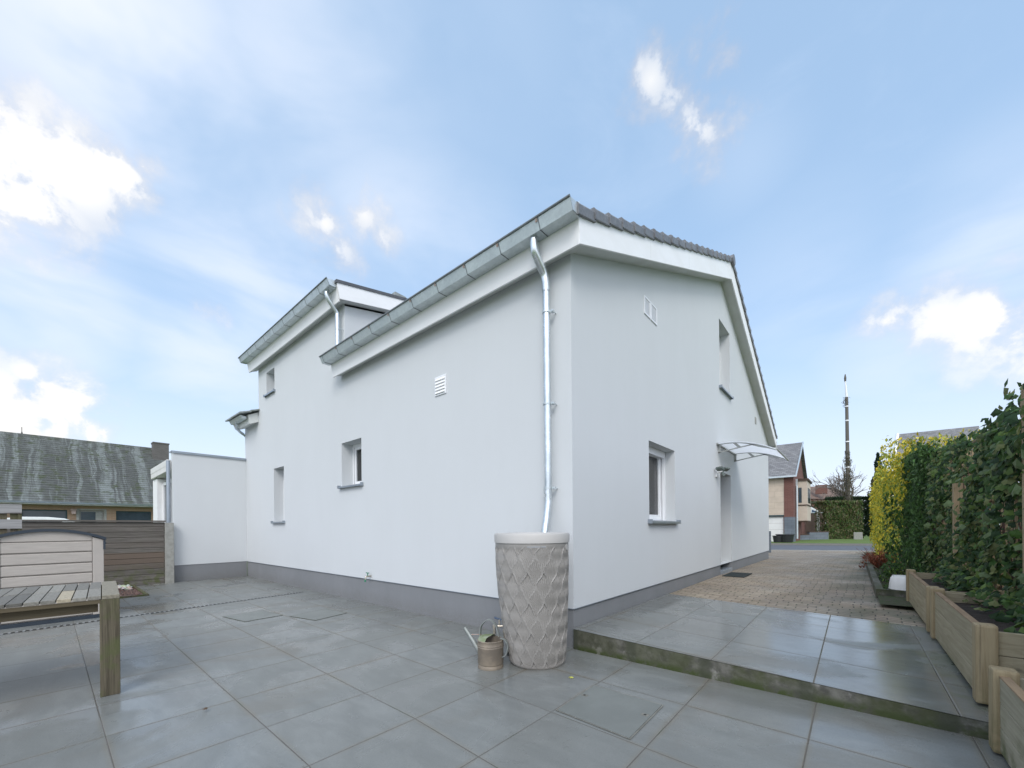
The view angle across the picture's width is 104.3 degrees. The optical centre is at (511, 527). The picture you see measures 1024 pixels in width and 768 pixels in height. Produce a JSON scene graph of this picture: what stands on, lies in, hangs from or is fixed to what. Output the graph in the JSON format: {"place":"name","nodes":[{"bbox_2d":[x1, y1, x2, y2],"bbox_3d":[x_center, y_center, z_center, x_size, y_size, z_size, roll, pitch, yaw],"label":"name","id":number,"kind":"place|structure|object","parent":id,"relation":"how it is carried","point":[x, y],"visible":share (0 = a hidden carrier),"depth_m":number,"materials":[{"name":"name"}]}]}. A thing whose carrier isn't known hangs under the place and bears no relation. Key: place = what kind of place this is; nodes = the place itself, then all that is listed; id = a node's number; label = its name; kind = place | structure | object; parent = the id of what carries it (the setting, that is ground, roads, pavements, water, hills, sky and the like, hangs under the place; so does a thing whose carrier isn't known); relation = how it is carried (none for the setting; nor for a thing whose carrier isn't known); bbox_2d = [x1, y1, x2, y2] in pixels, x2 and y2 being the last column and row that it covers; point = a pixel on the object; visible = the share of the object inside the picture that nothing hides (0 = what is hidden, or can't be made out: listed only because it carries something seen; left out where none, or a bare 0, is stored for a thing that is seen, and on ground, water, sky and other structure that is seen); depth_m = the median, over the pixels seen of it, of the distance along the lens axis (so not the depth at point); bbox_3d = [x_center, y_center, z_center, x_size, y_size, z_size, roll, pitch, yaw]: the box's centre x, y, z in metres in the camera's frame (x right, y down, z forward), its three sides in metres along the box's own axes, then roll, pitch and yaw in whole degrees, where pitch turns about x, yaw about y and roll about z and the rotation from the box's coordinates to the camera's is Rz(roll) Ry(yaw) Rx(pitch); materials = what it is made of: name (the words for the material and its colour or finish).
{"place":"outdoors","nodes":[
{"label":"outdoors","id":0,"kind":"place"},
{"bbox_2d":[0,504,21,533],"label":"panel fence","id":1,"kind":"object","parent":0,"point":[13,523],"visible":0.34,"depth_m":6.29,"materials":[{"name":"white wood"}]},
{"bbox_2d":[0,576,1010,767],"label":"patio","id":2,"kind":"structure","parent":0,"point":[359,684],"depth_m":2.67,"materials":[{"name":"grey tile"}]},
{"bbox_2d":[0,529,105,629],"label":"storage box","id":3,"kind":"object","parent":2,"relation":"on","point":[38,557],"visible":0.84,"depth_m":5.23,"materials":[{"name":"beige plastic"}]},
{"bbox_2d":[0,581,120,696],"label":"patio table","id":4,"kind":"object","parent":2,"relation":"on","point":[105,595],"visible":1,"depth_m":2.90,"materials":[{"name":"brown wood"}]},
{"bbox_2d":[7,520,173,585],"bbox_3d":[-9.492,0.588,7.277,0.130,1.490,5.100,0,0,41],"label":"board fence","id":5,"kind":"object","parent":2,"relation":"on","point":[138,552],"visible":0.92,"depth_m":8.69,"materials":[{"name":"brown wood"}]},
{"bbox_2d":[118,587,141,596],"bbox_3d":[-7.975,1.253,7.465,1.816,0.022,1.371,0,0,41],"label":"bark gravel","id":6,"kind":"structure","parent":2,"relation":"on","point":[122,593],"depth_m":7.69,"materials":[{"name":"gravel"}]},
{"bbox_2d":[117,584,132,589],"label":"white pebbles","id":7,"kind":"object","parent":6,"relation":"on","point":[126,587],"visible":0.34,"depth_m":8.22,"materials":[{"name":"white stone"}]},
{"bbox_2d":[120,585,148,598],"bbox_3d":[-8.210,1.282,7.190,1.940,0.080,2.230,0,0,41],"label":"bed edging","id":8,"kind":"object","parent":2,"relation":"on","point":[144,593],"visible":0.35,"depth_m":7.38,"materials":[{"name":"grey wood"}]},
{"bbox_2d":[0,592,300,634],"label":"drain channel","id":9,"kind":"object","parent":2,"relation":"on","point":[142,614],"visible":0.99,"depth_m":5.78,"materials":[{"name":"grey metal"}]},
{"bbox_2d":[222,610,280,621],"bbox_3d":[-3.621,1.228,5.567,0.644,0.004,0.514,0,0,34],"label":"access cover","id":10,"kind":"object","parent":2,"relation":"on","point":[253,615],"visible":1,"depth_m":5.57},
{"bbox_2d":[291,609,345,619],"bbox_3d":[-2.706,1.220,5.634,0.573,0.004,0.571,-1,0,29],"label":"access cover","id":11,"kind":"object","parent":2,"relation":"on","point":[320,614],"visible":1,"depth_m":5.60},
{"bbox_2d":[463,619,508,670],"bbox_3d":[-0.231,0.998,3.452,0.408,0.409,0.232,0,0,0],"label":"watering can","id":12,"kind":"object","parent":2,"relation":"on","point":[489,649],"visible":1,"depth_m":3.38,"materials":[{"name":"metal"}]},
{"bbox_2d":[493,532,569,669],"bbox_3d":[0.180,0.620,3.529,0.666,1.157,0.666,0,0,41],"label":"water butt","id":13,"kind":"object","parent":2,"relation":"on","point":[532,571],"visible":0.99,"depth_m":3.29,"materials":[{"name":"plastic"}]},
{"bbox_2d":[556,685,663,738],"bbox_3d":[0.622,1.152,2.552,0.551,0.007,0.595,-4,-2,41],"label":"access cover","id":14,"kind":"object","parent":2,"relation":"on","point":[623,714],"visible":1,"depth_m":2.52,"materials":[{"name":"metal"}]},
{"bbox_2d":[573,629,988,739],"bbox_3d":[2.070,1.094,3.103,3.292,0.216,1.383,0,0,41],"label":"terrace riser","id":15,"kind":"object","parent":2,"relation":"on","point":[699,667],"visible":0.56,"depth_m":2.68,"materials":[{"name":"grey concrete"}]},
{"bbox_2d":[988,665,1023,767],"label":"planter","id":16,"kind":"object","parent":2,"relation":"on","point":[1006,708],"visible":1,"depth_m":1.81,"materials":[{"name":"brown wood"}]},
{"bbox_2d":[0,0,1023,524],"label":"sky","id":17,"kind":"structure","parent":0,"point":[177,176],"materials":[{"name":"blue"}]},
{"bbox_2d":[573,594,988,721],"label":"terrace paving","id":18,"kind":"structure","parent":0,"point":[910,665],"depth_m":3.33,"materials":[{"name":"grey tile"}]},
{"bbox_2d":[906,569,1003,631],"bbox_3d":[4.603,0.736,4.210,0.485,0.417,1.920,0,0,41],"label":"planter","id":19,"kind":"object","parent":18,"relation":"on","point":[919,585],"visible":0.36,"depth_m":4.35,"materials":[{"name":"brown wood"}]},
{"bbox_2d":[930,587,1023,704],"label":"planter","id":20,"kind":"object","parent":18,"relation":"on","point":[974,643],"visible":0.66,"depth_m":2.46,"materials":[{"name":"brown wood"}]},
{"bbox_2d":[670,550,925,626],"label":"driveway","id":21,"kind":"structure","parent":0,"point":[836,583],"depth_m":6.45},
{"bbox_2d":[723,572,751,577],"bbox_3d":[4.636,0.961,8.182,0.390,0.015,0.810,0,0,41],"label":"door mat","id":22,"kind":"object","parent":21,"relation":"on","point":[737,574],"depth_m":8.15,"materials":[{"name":"grey rubber"}]},
{"bbox_2d":[769,531,770,552],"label":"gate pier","id":23,"kind":"structure","parent":21,"relation":"on","point":[769,541],"depth_m":16.44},
{"bbox_2d":[865,558,905,597],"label":"bed kerb","id":24,"kind":"structure","parent":21,"relation":"on","point":[878,589],"depth_m":5.62,"materials":[{"name":"grey concrete"}]},
{"bbox_2d":[888,575,905,590],"bbox_3d":[5.351,0.742,5.439,0.304,0.190,0.303,0,0,41],"label":"white pot","id":25,"kind":"object","parent":24,"relation":"on","point":[897,582],"visible":0.58,"depth_m":5.39,"materials":[{"name":"ceramic"}]},
{"bbox_2d":[783,485,839,520],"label":"red roof house","id":26,"kind":"structure","parent":0,"point":[818,494],"depth_m":80.51,"materials":[{"name":"brick"}]},
{"bbox_2d":[771,545,873,550],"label":"road","id":27,"kind":"structure","parent":0,"point":[804,547],"depth_m":21.11,"materials":[{"name":"grey asphalt"}]},
{"bbox_2d":[810,550,856,550],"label":"kerb","id":28,"kind":"structure","parent":27,"relation":"on","point":[833,550],"depth_m":17.82,"materials":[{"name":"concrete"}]},
{"bbox_2d":[771,543,893,545],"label":"road verge","id":29,"kind":"structure","parent":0,"point":[847,544],"depth_m":25.45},
{"bbox_2d":[771,537,900,543],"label":"grass verge","id":30,"kind":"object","parent":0,"point":[864,540],"depth_m":29.59,"materials":[{"name":"green plant"}]},
{"bbox_2d":[773,536,781,542],"bbox_3d":[19.086,0.803,28.600,0.648,0.500,0.638,0,0,41],"label":"planter tub","id":31,"kind":"object","parent":30,"relation":"on","point":[777,539],"visible":0.92,"depth_m":28.38,"materials":[{"name":"black plastic"}]},
{"bbox_2d":[775,534,794,542],"bbox_3d":[19.625,0.749,28.600,1.188,0.600,1.170,0,0,41],"label":"planter tub","id":32,"kind":"object","parent":30,"relation":"on","point":[787,538],"visible":0.94,"depth_m":28.16,"materials":[{"name":"black plastic"}]},
{"bbox_2d":[768,441,811,541],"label":"panelled house","id":33,"kind":"structure","parent":30,"relation":"on","point":[789,482],"depth_m":30.18,"materials":[{"name":"beige brick"}]},
{"bbox_2d":[769,517,783,541],"bbox_3d":[17.786,0.140,31.923,6.640,1.910,0.040,0,0,41],"label":"garage door","id":34,"kind":"structure","parent":33,"relation":"in","point":[776,524],"depth_m":30.07,"materials":[{"name":"white metal"}]},
{"bbox_2d":[800,531,828,539],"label":"wall","id":35,"kind":"structure","parent":30,"relation":"on","point":[819,535],"depth_m":33.16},
{"bbox_2d":[814,500,864,538],"bbox_3d":[28.489,-0.708,34.694,3.403,3.518,1.571,-1,0,-1],"label":"clipped hedge","id":36,"kind":"object","parent":30,"relation":"on","point":[852,510],"visible":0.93,"depth_m":34.19,"materials":[{"name":"green plant"}]},
{"bbox_2d":[840,374,855,525],"bbox_3d":[30.379,-6.457,35.992,1.239,14.919,1.226,0,0,41],"label":"utility pole","id":37,"kind":"object","parent":30,"relation":"on","point":[847,466],"visible":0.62,"depth_m":35.91,"materials":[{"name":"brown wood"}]},
{"bbox_2d":[854,532,862,539],"bbox_3d":[28.348,0.653,32.600,0.560,0.600,0.300,0,0,41],"label":"utility box","id":38,"kind":"object","parent":30,"relation":"on","point":[858,535],"visible":1,"depth_m":32.47,"materials":[{"name":"concrete"}]},
{"bbox_2d":[822,526,1019,545],"bbox_3d":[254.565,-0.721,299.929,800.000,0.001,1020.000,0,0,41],"label":"ground","id":39,"kind":"structure","parent":0,"point":[856,543],"depth_m":32.13,"materials":[{"name":"green plant"}]},
{"bbox_2d":[7,517,67,519],"bbox_3d":[-21.322,0.446,18.562,1.780,1.880,4.261,0,0,41],"label":"parked car","id":40,"kind":"object","parent":39,"relation":"on","point":[38,518],"visible":0.04,"depth_m":17.71,"materials":[{"name":"paint"}]},
{"bbox_2d":[0,431,169,519],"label":"mossy roof house","id":41,"kind":"structure","parent":39,"relation":"on","point":[40,476],"depth_m":22.41,"materials":[{"name":"grey tile"}]},
{"bbox_2d":[22,509,66,518],"bbox_3d":[-24.156,0.031,20.584,0.050,1.960,1.550,0,0,41],"label":"window","id":42,"kind":"structure","parent":41,"relation":"in","point":[25,512],"depth_m":20.57,"materials":[{"name":"grey glass"}]},
{"bbox_2d":[76,509,106,519],"bbox_3d":[-23.028,0.181,21.812,0.160,2.440,1.140,0,0,41],"label":"window","id":43,"kind":"structure","parent":41,"relation":"in","point":[81,514],"depth_m":21.81,"materials":[{"name":"glass"}]},
{"bbox_2d":[116,511,150,519],"bbox_3d":[-21.973,0.012,23.129,0.050,1.960,1.485,0,0,41],"label":"window","id":44,"kind":"structure","parent":41,"relation":"in","point":[120,515],"depth_m":23.10,"materials":[{"name":"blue glass"}]},
{"bbox_2d":[151,194,777,647],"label":"house","id":45,"kind":"structure","parent":39,"relation":"on","point":[589,382],"depth_m":5.72,"materials":[{"name":"paint"}]},
{"bbox_2d":[163,482,171,522],"bbox_3d":[-8.739,0.016,10.226,1.760,2.480,0.080,0,0,41],"label":"patio door","id":46,"kind":"structure","parent":45,"relation":"in","point":[164,484],"depth_m":10.73,"materials":[{"name":"white plastic"}]},
{"bbox_2d":[263,389,275,397],"bbox_3d":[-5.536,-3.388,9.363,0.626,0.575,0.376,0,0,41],"label":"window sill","id":47,"kind":"structure","parent":45,"relation":"in","point":[274,390],"depth_m":9.20,"materials":[{"name":"white plastic"}]},
{"bbox_2d":[271,470,284,523],"bbox_3d":[-5.160,-0.736,9.060,0.716,1.265,0.376,0,0,41],"label":"window","id":48,"kind":"structure","parent":45,"relation":"in","point":[272,522],"depth_m":9.22,"materials":[{"name":"white plastic"}]},
{"bbox_2d":[337,443,363,488],"bbox_3d":[-2.667,-1.098,6.918,0.796,0.805,0.376,0,0,41],"label":"window","id":49,"kind":"structure","parent":45,"relation":"in","point":[357,465],"depth_m":7.12,"materials":[{"name":"white plastic"}]},
{"bbox_2d":[648,446,680,523],"bbox_3d":[2.107,-0.632,5.906,0.397,1.140,1.156,0,0,41],"label":"window","id":50,"kind":"structure","parent":45,"relation":"in","point":[657,514],"depth_m":6.22,"materials":[{"name":"white plastic"}]},
{"bbox_2d":[715,466,729,476],"bbox_3d":[4.221,-1.134,8.024,0.363,0.194,0.207,-1,0,-38],"label":"floodlight","id":51,"kind":"object","parent":45,"relation":"attached to","point":[721,469],"visible":1,"depth_m":7.99,"materials":[{"name":"metal"}]},
{"bbox_2d":[719,337,733,399],"bbox_3d":[4.546,-3.664,8.779,0.397,1.480,1.046,0,0,41],"label":"window","id":52,"kind":"structure","parent":45,"relation":"in","point":[720,386],"depth_m":9.03,"materials":[{"name":"white plastic"}]},
{"bbox_2d":[716,441,788,461],"bbox_3d":[5.129,-1.604,8.432,1.046,0.281,1.760,0,0,41],"label":"door canopy","id":53,"kind":"object","parent":45,"relation":"attached to","point":[735,448],"visible":1,"depth_m":8.36,"materials":[{"name":"white"}]},
{"bbox_2d":[811,500,826,529],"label":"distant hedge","id":54,"kind":"object","parent":39,"relation":"on","point":[815,505],"visible":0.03,"depth_m":62.27,"materials":[{"name":"green plant"}]},
{"bbox_2d":[813,487,859,504],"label":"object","id":55,"kind":"object","parent":39,"relation":"on","point":[834,495],"visible":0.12,"depth_m":55.89,"materials":[{"name":"plant"}]},
{"bbox_2d":[810,465,866,496],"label":"bare tree","id":56,"kind":"object","parent":39,"relation":"on","point":[837,485],"visible":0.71,"depth_m":50.39,"materials":[{"name":"brown plant"}]},
{"bbox_2d":[865,475,882,527],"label":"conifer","id":57,"kind":"object","parent":39,"relation":"on","point":[872,481],"visible":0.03,"depth_m":58.21,"materials":[{"name":"green plant"}]},
{"bbox_2d":[872,452,882,478],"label":"conifer","id":58,"kind":"object","parent":39,"relation":"on","point":[876,460],"visible":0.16,"depth_m":61.90,"materials":[{"name":"green plant"}]},
{"bbox_2d":[864,552,1004,606],"bbox_3d":[10.358,0.912,8.892,3.650,0.075,13.800,0,0,41],"label":"planting bed","id":59,"kind":"object","parent":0,"point":[893,600],"visible":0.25,"depth_m":5.15,"materials":[{"name":"soil"}]},
{"bbox_2d":[856,547,899,568],"bbox_3d":[8.338,0.690,9.008,0.842,0.528,0.792,-1,0,-16],"label":"red shrub","id":60,"kind":"object","parent":59,"relation":"on","point":[875,561],"visible":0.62,"depth_m":9.02,"materials":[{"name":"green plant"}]},
{"bbox_2d":[877,560,902,573],"bbox_3d":[7.612,0.796,7.949,0.472,0.299,0.512,0,0,41],"label":"plant","id":61,"kind":"object","parent":59,"relation":"on","point":[884,566],"visible":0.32,"depth_m":7.99,"materials":[{"name":"green plant"}]},
{"bbox_2d":[878,563,913,582],"bbox_3d":[6.466,0.770,6.683,0.515,0.342,0.530,0,0,41],"label":"plant","id":62,"kind":"object","parent":59,"relation":"on","point":[887,572],"visible":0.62,"depth_m":6.70,"materials":[{"name":"green plant"}]},
{"bbox_2d":[868,429,979,571],"bbox_3d":[10.027,-0.346,10.082,1.360,2.843,8.485,0,0,41],"label":"golden hedge","id":63,"kind":"object","parent":59,"relation":"on","point":[887,525],"visible":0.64,"depth_m":7.72,"materials":[{"name":"yellow plant"}]},
{"bbox_2d":[899,439,972,572],"bbox_3d":[7.072,-0.152,6.663,0.758,2.447,2.330,0,0,41],"label":"green hedge","id":64,"kind":"object","parent":59,"relation":"on","point":[915,494],"visible":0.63,"depth_m":6.20,"materials":[{"name":"green plant"}]},
{"bbox_2d":[912,379,1023,633],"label":"ivy screen","id":65,"kind":"object","parent":59,"relation":"on","point":[977,548],"visible":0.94,"depth_m":3.37,"materials":[{"name":"green plant"}]},
{"bbox_2d":[892,426,978,523],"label":"grey roof house","id":66,"kind":"structure","parent":0,"point":[948,432],"depth_m":42.16,"materials":[{"name":"tile"}]},
{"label":"lawn","id":67,"kind":"structure","parent":0,"visible":0},
{"bbox_2d":[806,512,824,533],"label":"timber fence","id":68,"kind":"object","parent":67,"relation":"on","point":[810,526],"visible":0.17,"depth_m":40.33,"materials":[{"name":"wood"}]},
{"bbox_2d":[824,496,873,535],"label":"dark hedge","id":69,"kind":"object","parent":67,"relation":"on","point":[866,519],"visible":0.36,"depth_m":44.19,"materials":[{"name":"green plant"}]}
]}

